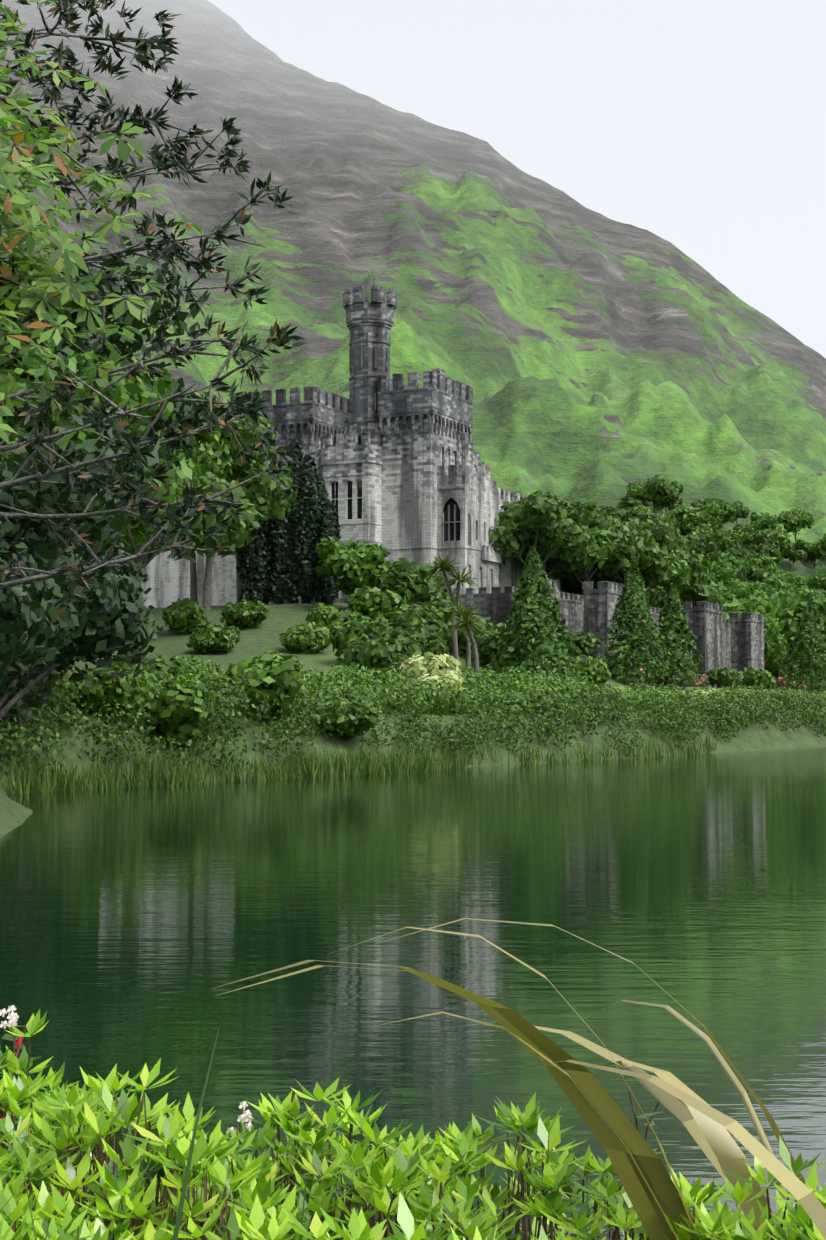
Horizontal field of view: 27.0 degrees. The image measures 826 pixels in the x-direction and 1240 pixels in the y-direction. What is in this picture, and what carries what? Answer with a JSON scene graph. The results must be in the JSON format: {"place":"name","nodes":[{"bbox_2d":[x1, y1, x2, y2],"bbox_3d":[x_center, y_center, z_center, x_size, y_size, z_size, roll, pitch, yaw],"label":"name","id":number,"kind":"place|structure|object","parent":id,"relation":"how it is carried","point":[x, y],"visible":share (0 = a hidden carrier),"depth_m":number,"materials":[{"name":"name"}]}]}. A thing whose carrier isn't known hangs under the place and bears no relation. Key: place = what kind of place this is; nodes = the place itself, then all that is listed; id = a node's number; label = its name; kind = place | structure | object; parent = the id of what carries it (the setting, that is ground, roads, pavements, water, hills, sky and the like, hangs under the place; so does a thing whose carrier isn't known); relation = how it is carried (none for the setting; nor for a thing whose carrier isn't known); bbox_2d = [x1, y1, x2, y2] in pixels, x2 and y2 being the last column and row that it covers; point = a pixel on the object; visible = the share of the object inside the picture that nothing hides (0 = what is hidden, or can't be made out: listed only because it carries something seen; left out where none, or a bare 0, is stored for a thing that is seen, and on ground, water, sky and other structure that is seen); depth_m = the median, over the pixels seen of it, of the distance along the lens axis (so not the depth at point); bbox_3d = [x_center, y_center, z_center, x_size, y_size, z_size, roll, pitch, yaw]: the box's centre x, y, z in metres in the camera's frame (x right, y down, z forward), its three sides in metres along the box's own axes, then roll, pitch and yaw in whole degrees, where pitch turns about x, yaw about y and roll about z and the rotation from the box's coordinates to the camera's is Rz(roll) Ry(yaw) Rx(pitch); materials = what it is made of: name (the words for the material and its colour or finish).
{"place":"outdoors","nodes":[
{"label":"outdoors","id":0,"kind":"place"},
{"bbox_2d":[0,747,825,1239],"bbox_3d":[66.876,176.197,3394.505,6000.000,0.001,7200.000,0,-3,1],"label":"lake water","id":1,"kind":"structure","parent":0,"point":[140,927],"depth_m":31.43,"materials":[{"name":"green liquid"}]},
{"bbox_2d":[0,0,825,836],"bbox_3d":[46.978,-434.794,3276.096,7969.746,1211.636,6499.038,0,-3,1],"label":"terrain ground","id":2,"kind":"structure","parent":0,"point":[590,356],"depth_m":805.42,"materials":[{"name":"green plant"}]},
{"bbox_2d":[0,414,162,686],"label":"tree","id":3,"kind":"object","parent":2,"relation":"on","point":[49,498],"visible":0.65,"depth_m":57.37,"materials":[{"name":"green plant"}]},
{"bbox_2d":[0,538,162,721],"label":"bank tree","id":4,"kind":"object","parent":2,"relation":"on","point":[113,624],"visible":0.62,"depth_m":72.38,"materials":[{"name":"green plant"}]},
{"bbox_2d":[15,540,151,744],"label":"tree","id":5,"kind":"object","parent":2,"relation":"on","point":[75,556],"visible":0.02,"depth_m":90.50,"materials":[{"name":"green plant"}]},
{"bbox_2d":[0,329,175,496],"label":"tree","id":6,"kind":"object","parent":2,"relation":"on","point":[131,395],"visible":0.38,"depth_m":99.55,"materials":[{"name":"green plant"}]},
{"bbox_2d":[0,232,200,487],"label":"tree","id":7,"kind":"object","parent":2,"relation":"on","point":[118,342],"visible":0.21,"depth_m":113.63,"materials":[{"name":"green plant"}]},
{"bbox_2d":[0,0,202,446],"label":"horse chestnut tree","id":8,"kind":"object","parent":2,"relation":"on","point":[15,167],"visible":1,"depth_m":10.47,"materials":[{"name":"green plant"}]},
{"bbox_2d":[67,661,151,718],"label":"round shrub","id":9,"kind":"object","parent":2,"relation":"on","point":[108,688],"visible":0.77,"depth_m":96.45,"materials":[{"name":"green plant"}]},
{"bbox_2d":[38,341,213,680],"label":"tree","id":10,"kind":"object","parent":2,"relation":"on","point":[174,481],"visible":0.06,"depth_m":115.31,"materials":[{"name":"green plant"}]},
{"bbox_2d":[0,0,307,616],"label":"broadleaf tree","id":11,"kind":"object","parent":2,"relation":"on","point":[253,410],"visible":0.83,"depth_m":27.58,"materials":[{"name":"green plant"}]},
{"bbox_2d":[121,653,194,684],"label":"round shrub","id":12,"kind":"object","parent":2,"relation":"on","point":[172,666],"visible":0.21,"depth_m":110.35,"materials":[{"name":"green plant"}]},
{"bbox_2d":[132,678,217,748],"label":"round shrub","id":13,"kind":"object","parent":2,"relation":"on","point":[183,711],"visible":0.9,"depth_m":97.17,"materials":[{"name":"green plant"}]},
{"bbox_2d":[162,597,207,634],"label":"round shrub","id":14,"kind":"object","parent":2,"relation":"on","point":[187,614],"visible":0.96,"depth_m":178.77,"materials":[{"name":"green plant"}]},
{"bbox_2d":[120,362,254,603],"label":"tree","id":15,"kind":"object","parent":2,"relation":"on","point":[215,447],"depth_m":196.43,"materials":[{"name":"green plant"}]},
{"bbox_2d":[127,433,258,642],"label":"tree","id":16,"kind":"object","parent":2,"relation":"on","point":[200,464],"depth_m":180.45,"materials":[{"name":"green plant"}]},
{"bbox_2d":[123,369,263,652],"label":"tree","id":17,"kind":"object","parent":2,"relation":"on","point":[236,538],"visible":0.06,"depth_m":131.10,"materials":[{"name":"green plant"}]},
{"bbox_2d":[186,622,240,653],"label":"round shrub","id":18,"kind":"object","parent":2,"relation":"on","point":[223,639],"visible":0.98,"depth_m":165.96,"materials":[{"name":"green plant"}]},
{"bbox_2d":[190,420,275,603],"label":"tree","id":19,"kind":"object","parent":2,"relation":"on","point":[193,584],"depth_m":222.53,"materials":[{"name":"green plant"}]},
{"bbox_2d":[220,599,268,628],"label":"round shrub","id":20,"kind":"object","parent":2,"relation":"on","point":[238,615],"visible":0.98,"depth_m":181.78,"materials":[{"name":"green plant"}]},
{"bbox_2d":[194,404,298,611],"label":"tree","id":21,"kind":"object","parent":2,"relation":"on","point":[259,493],"visible":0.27,"depth_m":197.93,"materials":[{"name":"green plant"}]},
{"bbox_2d":[223,460,270,602],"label":"tree","id":22,"kind":"object","parent":2,"relation":"on","point":[239,594],"depth_m":214.39,"materials":[{"name":"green plant"}]},
{"bbox_2d":[236,502,268,604],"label":"cypress tree","id":23,"kind":"object","parent":2,"relation":"on","point":[253,582],"visible":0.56,"depth_m":203.89,"materials":[{"name":"green plant"}]},
{"bbox_2d":[215,653,305,716],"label":"round shrub","id":24,"kind":"object","parent":2,"relation":"on","point":[277,676],"visible":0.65,"depth_m":107.34,"materials":[{"name":"green plant"}]},
{"bbox_2d":[0,1026,535,1239],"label":"grass blades","id":25,"kind":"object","parent":2,"relation":"on","point":[179,1215],"depth_m":2.61,"materials":[{"name":"green plant"}]},
{"bbox_2d":[262,447,296,603],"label":"cypress tree","id":26,"kind":"object","parent":2,"relation":"on","point":[276,557],"visible":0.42,"depth_m":206.97,"materials":[{"name":"green plant"}]},
{"bbox_2d":[280,438,306,603],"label":"cypress tree","id":27,"kind":"object","parent":2,"relation":"on","point":[296,455],"visible":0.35,"depth_m":211.37,"materials":[{"name":"green plant"}]},
{"bbox_2d":[279,621,331,653],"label":"round shrub","id":28,"kind":"object","parent":2,"relation":"on","point":[303,637],"visible":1,"depth_m":168.80,"materials":[{"name":"green plant"}]},
{"bbox_2d":[291,454,322,603],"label":"cypress tree","id":29,"kind":"object","parent":2,"relation":"on","point":[308,495],"visible":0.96,"depth_m":206.06,"materials":[{"name":"green plant"}]},
{"bbox_2d":[309,474,328,602],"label":"cypress tree","id":30,"kind":"object","parent":2,"relation":"on","point":[322,491],"visible":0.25,"depth_m":212.21,"materials":[{"name":"green plant"}]},
{"bbox_2d":[313,499,340,604],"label":"cypress tree","id":31,"kind":"object","parent":2,"relation":"on","point":[329,523],"visible":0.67,"depth_m":204.96,"materials":[{"name":"green plant"}]},
{"bbox_2d":[0,1005,661,1239],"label":"flowers","id":32,"kind":"object","parent":2,"relation":"on","point":[18,1045],"visible":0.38,"depth_m":3.99,"materials":[{"name":"white plant"}]},
{"bbox_2d":[103,285,559,608],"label":"castle","id":33,"kind":"structure","parent":2,"relation":"on","point":[400,466],"depth_m":226.32,"materials":[{"name":"stone"}]},
{"bbox_2d":[305,603,363,638],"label":"round shrub","id":34,"kind":"object","parent":2,"relation":"on","point":[328,616],"visible":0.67,"depth_m":179.27,"materials":[{"name":"green plant"}]},
{"bbox_2d":[314,697,378,741],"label":"round shrub","id":35,"kind":"object","parent":2,"relation":"on","point":[367,721],"visible":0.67,"depth_m":111.54,"materials":[{"name":"green plant"}]},
{"bbox_2d":[315,536,390,596],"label":"bush","id":36,"kind":"object","parent":2,"relation":"on","point":[353,564],"visible":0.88,"depth_m":196.12,"materials":[{"name":"green plant"}]},
{"bbox_2d":[0,729,716,795],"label":"shore reeds","id":37,"kind":"object","parent":2,"relation":"on","point":[400,762],"depth_m":102.42,"materials":[{"name":"green plant"}]},
{"bbox_2d":[329,616,399,660],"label":"round shrub","id":38,"kind":"object","parent":2,"relation":"on","point":[353,630],"visible":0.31,"depth_m":160.82,"materials":[{"name":"green plant"}]},
{"bbox_2d":[341,635,410,681],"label":"dark shrub","id":39,"kind":"object","parent":2,"relation":"on","point":[365,652],"visible":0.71,"depth_m":145.91,"materials":[{"name":"green plant"}]},
{"bbox_2d":[347,586,413,626],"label":"round shrub","id":40,"kind":"object","parent":2,"relation":"on","point":[372,603],"visible":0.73,"depth_m":190.37,"materials":[{"name":"green plant"}]},
{"bbox_2d":[370,557,444,607],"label":"bush","id":41,"kind":"object","parent":2,"relation":"on","point":[402,577],"visible":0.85,"depth_m":193.93,"materials":[{"name":"green plant"}]},
{"bbox_2d":[377,626,443,660],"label":"round shrub","id":42,"kind":"object","parent":2,"relation":"on","point":[417,645],"visible":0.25,"depth_m":156.05,"materials":[{"name":"green plant"}]},
{"bbox_2d":[0,1009,825,1239],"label":"pieris shrub","id":43,"kind":"object","parent":2,"relation":"on","point":[216,1188],"visible":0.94,"depth_m":3.34,"materials":[{"name":"green plant"}]},
{"bbox_2d":[0,654,825,779],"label":"shore hedge","id":44,"kind":"object","parent":2,"relation":"on","point":[565,696],"visible":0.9,"depth_m":127.92,"materials":[{"name":"green plant"}]},
{"bbox_2d":[380,619,448,654],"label":"green shrub","id":45,"kind":"object","parent":2,"relation":"on","point":[434,637],"visible":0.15,"depth_m":160.90,"materials":[{"name":"green plant"}]},
{"bbox_2d":[392,604,444,631],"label":"round shrub","id":46,"kind":"object","parent":2,"relation":"on","point":[421,615],"visible":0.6,"depth_m":186.06,"materials":[{"name":"green plant"}]},
{"bbox_2d":[395,652,464,683],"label":"pale shrub","id":47,"kind":"object","parent":2,"relation":"on","point":[419,664],"visible":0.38,"depth_m":144.44,"materials":[{"name":"yellow plant"}]},
{"bbox_2d":[406,671,471,712],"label":"pale shrub","id":48,"kind":"object","parent":2,"relation":"on","point":[452,678],"visible":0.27,"depth_m":134.91,"materials":[{"name":"beige plant"}]},
{"bbox_2d":[420,589,463,622],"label":"round shrub","id":49,"kind":"object","parent":2,"relation":"on","point":[441,602],"visible":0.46,"depth_m":207.11,"materials":[{"name":"green plant"}]},
{"bbox_2d":[425,551,478,664],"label":"palm tree","id":50,"kind":"object","parent":2,"relation":"on","point":[444,566],"visible":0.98,"depth_m":159.10,"materials":[{"name":"green plant"}]},
{"bbox_2d":[444,599,487,680],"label":"palm tree","id":51,"kind":"object","parent":2,"relation":"on","point":[464,615],"visible":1,"depth_m":154.19,"materials":[{"name":"green plant"}]},
{"bbox_2d":[438,615,505,654],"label":"green shrub","id":52,"kind":"object","parent":2,"relation":"on","point":[485,625],"visible":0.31,"depth_m":183.35,"materials":[{"name":"green plant"}]},
{"bbox_2d":[471,629,529,666],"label":"dark shrub","id":53,"kind":"object","parent":2,"relation":"on","point":[485,642],"visible":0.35,"depth_m":176.22,"materials":[{"name":"green plant"}]},
{"bbox_2d":[483,656,525,679],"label":"round shrub","id":54,"kind":"object","parent":2,"relation":"on","point":[512,661],"visible":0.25,"depth_m":170.73,"materials":[{"name":"green plant"}]},
{"bbox_2d":[211,918,825,1239],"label":"grass blades","id":55,"kind":"object","parent":2,"relation":"on","point":[651,1190],"visible":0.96,"depth_m":3.26,"materials":[{"name":"beige plant"}]},
{"bbox_2d":[485,546,573,680],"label":"conical tree","id":56,"kind":"object","parent":2,"relation":"on","point":[533,608],"visible":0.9,"depth_m":170.03,"materials":[{"name":"green plant"}]},
{"bbox_2d":[311,578,764,688],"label":"terrace wall","id":57,"kind":"structure","parent":2,"relation":"on","point":[735,641],"depth_m":251.21,"materials":[{"name":"stone"}]},
{"bbox_2d":[488,490,594,567],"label":"terrace tree","id":58,"kind":"object","parent":2,"relation":"on","point":[538,514],"visible":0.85,"depth_m":231.26,"materials":[{"name":"green plant"}]},
{"bbox_2d":[502,508,610,576],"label":"terrace tree","id":59,"kind":"object","parent":2,"relation":"on","point":[592,557],"visible":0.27,"depth_m":241.48,"materials":[{"name":"green plant"}]},
{"bbox_2d":[557,631,600,659],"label":"dark shrub","id":60,"kind":"object","parent":2,"relation":"on","point":[580,642],"visible":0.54,"depth_m":205.21,"materials":[{"name":"green plant"}]},
{"bbox_2d":[569,654,611,686],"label":"round shrub","id":61,"kind":"object","parent":2,"relation":"on","point":[597,672],"visible":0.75,"depth_m":184.13,"materials":[{"name":"green plant"}]},
{"bbox_2d":[554,498,647,581],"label":"terrace tree","id":62,"kind":"object","parent":2,"relation":"on","point":[624,550],"visible":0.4,"depth_m":246.84,"materials":[{"name":"green plant"}]},
{"bbox_2d":[552,517,655,583],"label":"terrace tree","id":63,"kind":"object","parent":2,"relation":"on","point":[562,575],"visible":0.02,"depth_m":260.38,"materials":[{"name":"green plant"}]},
{"bbox_2d":[579,518,674,584],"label":"terrace tree","id":64,"kind":"object","parent":2,"relation":"on","point":[654,563],"visible":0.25,"depth_m":259.96,"materials":[{"name":"green plant"}]},
{"bbox_2d":[613,507,659,524],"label":"woodland tree","id":65,"kind":"object","parent":2,"relation":"on","point":[629,515],"visible":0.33,"depth_m":463.68,"materials":[{"name":"green plant"}]},
{"bbox_2d":[602,560,672,686],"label":"conical tree","id":66,"kind":"object","parent":2,"relation":"on","point":[636,632],"visible":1,"depth_m":197.64,"materials":[{"name":"green plant"}]},
{"bbox_2d":[594,515,680,582],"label":"terrace tree","id":67,"kind":"object","parent":2,"relation":"on","point":[662,534],"visible":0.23,"depth_m":271.11,"materials":[{"name":"green plant"}]},
{"bbox_2d":[626,483,654,506],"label":"woodland tree","id":68,"kind":"object","parent":2,"relation":"on","point":[632,493],"visible":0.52,"depth_m":500.98,"materials":[{"name":"green plant"}]},
{"bbox_2d":[616,550,692,592],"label":"terrace tree","id":69,"kind":"object","parent":2,"relation":"on","point":[680,570],"visible":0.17,"depth_m":279.11,"materials":[{"name":"green plant"}]},
{"bbox_2d":[643,475,683,514],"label":"woodland tree","id":70,"kind":"object","parent":2,"relation":"on","point":[659,486],"visible":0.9,"depth_m":497.72,"materials":[{"name":"green plant"}]},
{"bbox_2d":[653,494,682,517],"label":"woodland tree","id":71,"kind":"object","parent":2,"relation":"on","point":[669,505],"visible":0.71,"depth_m":498.86,"materials":[{"name":"green plant"}]},
{"bbox_2d":[643,583,701,688],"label":"conical tree","id":72,"kind":"object","parent":2,"relation":"on","point":[674,626],"visible":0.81,"depth_m":214.41,"materials":[{"name":"green plant"}]},
{"bbox_2d":[663,505,704,526],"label":"woodland tree","id":73,"kind":"object","parent":2,"relation":"on","point":[681,514],"visible":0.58,"depth_m":485.92,"materials":[{"name":"green plant"}]},
{"bbox_2d":[646,578,729,618],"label":"terrace tree","id":74,"kind":"object","parent":2,"relation":"on","point":[704,591],"visible":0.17,"depth_m":300.65,"materials":[{"name":"green plant"}]},
{"bbox_2d":[666,532,721,593],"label":"terrace tree","id":75,"kind":"object","parent":2,"relation":"on","point":[694,551],"visible":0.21,"depth_m":292.06,"materials":[{"name":"green plant"}]},
{"bbox_2d":[690,523,724,543],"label":"woodland tree","id":76,"kind":"object","parent":2,"relation":"on","point":[711,533],"visible":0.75,"depth_m":484.28,"materials":[{"name":"green plant"}]},
{"bbox_2d":[693,561,746,592],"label":"woodland tree","id":77,"kind":"object","parent":2,"relation":"on","point":[726,577],"visible":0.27,"depth_m":422.65,"materials":[{"name":"green plant"}]},
{"bbox_2d":[699,503,741,528],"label":"woodland tree","id":78,"kind":"object","parent":2,"relation":"on","point":[730,510],"visible":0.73,"depth_m":520.47,"materials":[{"name":"green plant"}]},
{"bbox_2d":[706,667,744,687],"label":"dark shrub","id":79,"kind":"object","parent":2,"relation":"on","point":[720,677],"visible":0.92,"depth_m":248.71,"materials":[{"name":"green plant"}]},
{"bbox_2d":[711,581,750,600],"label":"woodland tree","id":80,"kind":"object","parent":2,"relation":"on","point":[731,592],"visible":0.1,"depth_m":406.34,"materials":[{"name":"green plant"}]},
{"bbox_2d":[732,524,758,545],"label":"woodland tree","id":81,"kind":"object","parent":2,"relation":"on","point":[751,535],"visible":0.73,"depth_m":518.10,"materials":[{"name":"green plant"}]},
{"bbox_2d":[727,597,778,626],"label":"woodland tree","id":82,"kind":"object","parent":2,"relation":"on","point":[746,606],"visible":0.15,"depth_m":352.46,"materials":[{"name":"green plant"}]},
{"bbox_2d":[739,667,776,688],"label":"green shrub","id":83,"kind":"object","parent":2,"relation":"on","point":[756,676],"visible":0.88,"depth_m":281.35,"materials":[{"name":"green plant"}]},
{"bbox_2d":[729,611,789,662],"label":"terrace tree","id":84,"kind":"object","parent":2,"relation":"on","point":[775,647],"visible":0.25,"depth_m":308.59,"materials":[{"name":"green plant"}]},
{"bbox_2d":[744,554,777,574],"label":"woodland tree","id":85,"kind":"object","parent":2,"relation":"on","point":[760,560],"visible":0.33,"depth_m":475.87,"materials":[{"name":"green plant"}]},
{"bbox_2d":[744,543,780,556],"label":"woodland tree","id":86,"kind":"object","parent":2,"relation":"on","point":[763,549],"visible":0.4,"depth_m":512.62,"materials":[{"name":"green plant"}]},
{"bbox_2d":[748,516,781,531],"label":"woodland tree","id":87,"kind":"object","parent":2,"relation":"on","point":[767,522],"visible":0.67,"depth_m":542.97,"materials":[{"name":"green plant"}]},
{"bbox_2d":[747,573,794,592],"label":"woodland tree","id":88,"kind":"object","parent":2,"relation":"on","point":[771,580],"visible":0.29,"depth_m":464.48,"materials":[{"name":"green plant"}]},
{"bbox_2d":[747,585,796,598],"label":"woodland tree","id":89,"kind":"object","parent":2,"relation":"on","point":[757,590],"visible":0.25,"depth_m":449.73,"materials":[{"name":"green plant"}]},
{"bbox_2d":[755,528,791,547],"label":"woodland tree","id":90,"kind":"object","parent":2,"relation":"on","point":[782,539],"visible":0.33,"depth_m":526.07,"materials":[{"name":"green plant"}]},
{"bbox_2d":[764,632,802,688],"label":"woodland tree","id":91,"kind":"object","parent":2,"relation":"on","point":[770,664],"visible":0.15,"depth_m":359.55,"materials":[{"name":"green plant"}]},
{"bbox_2d":[772,571,807,587],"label":"woodland tree","id":92,"kind":"object","parent":2,"relation":"on","point":[798,581],"visible":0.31,"depth_m":505.80,"materials":[{"name":"green plant"}]},
{"bbox_2d":[761,591,825,643],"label":"woodland tree","id":93,"kind":"object","parent":2,"relation":"on","point":[792,611],"visible":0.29,"depth_m":362.16,"materials":[{"name":"green plant"}]},
{"bbox_2d":[777,508,815,542],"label":"woodland tree","id":94,"kind":"object","parent":2,"relation":"on","point":[793,521],"visible":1,"depth_m":544.56,"materials":[{"name":"green plant"}]},
{"bbox_2d":[776,598,825,693],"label":"conical tree","id":95,"kind":"object","parent":2,"relation":"on","point":[810,637],"visible":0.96,"depth_m":246.65,"materials":[{"name":"green plant"}]},
{"bbox_2d":[803,543,825,571],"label":"woodland tree","id":96,"kind":"object","parent":2,"relation":"on","point":[815,552],"visible":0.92,"depth_m":545.85,"materials":[{"name":"green plant"}]},
{"bbox_2d":[804,571,825,590],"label":"woodland tree","id":97,"kind":"object","parent":2,"relation":"on","point":[817,581],"visible":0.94,"depth_m":507.28,"materials":[{"name":"green plant"}]},
{"bbox_2d":[208,0,825,357],"label":"sky","id":98,"kind":"structure","parent":0,"point":[699,126],"materials":[{"name":"white"}]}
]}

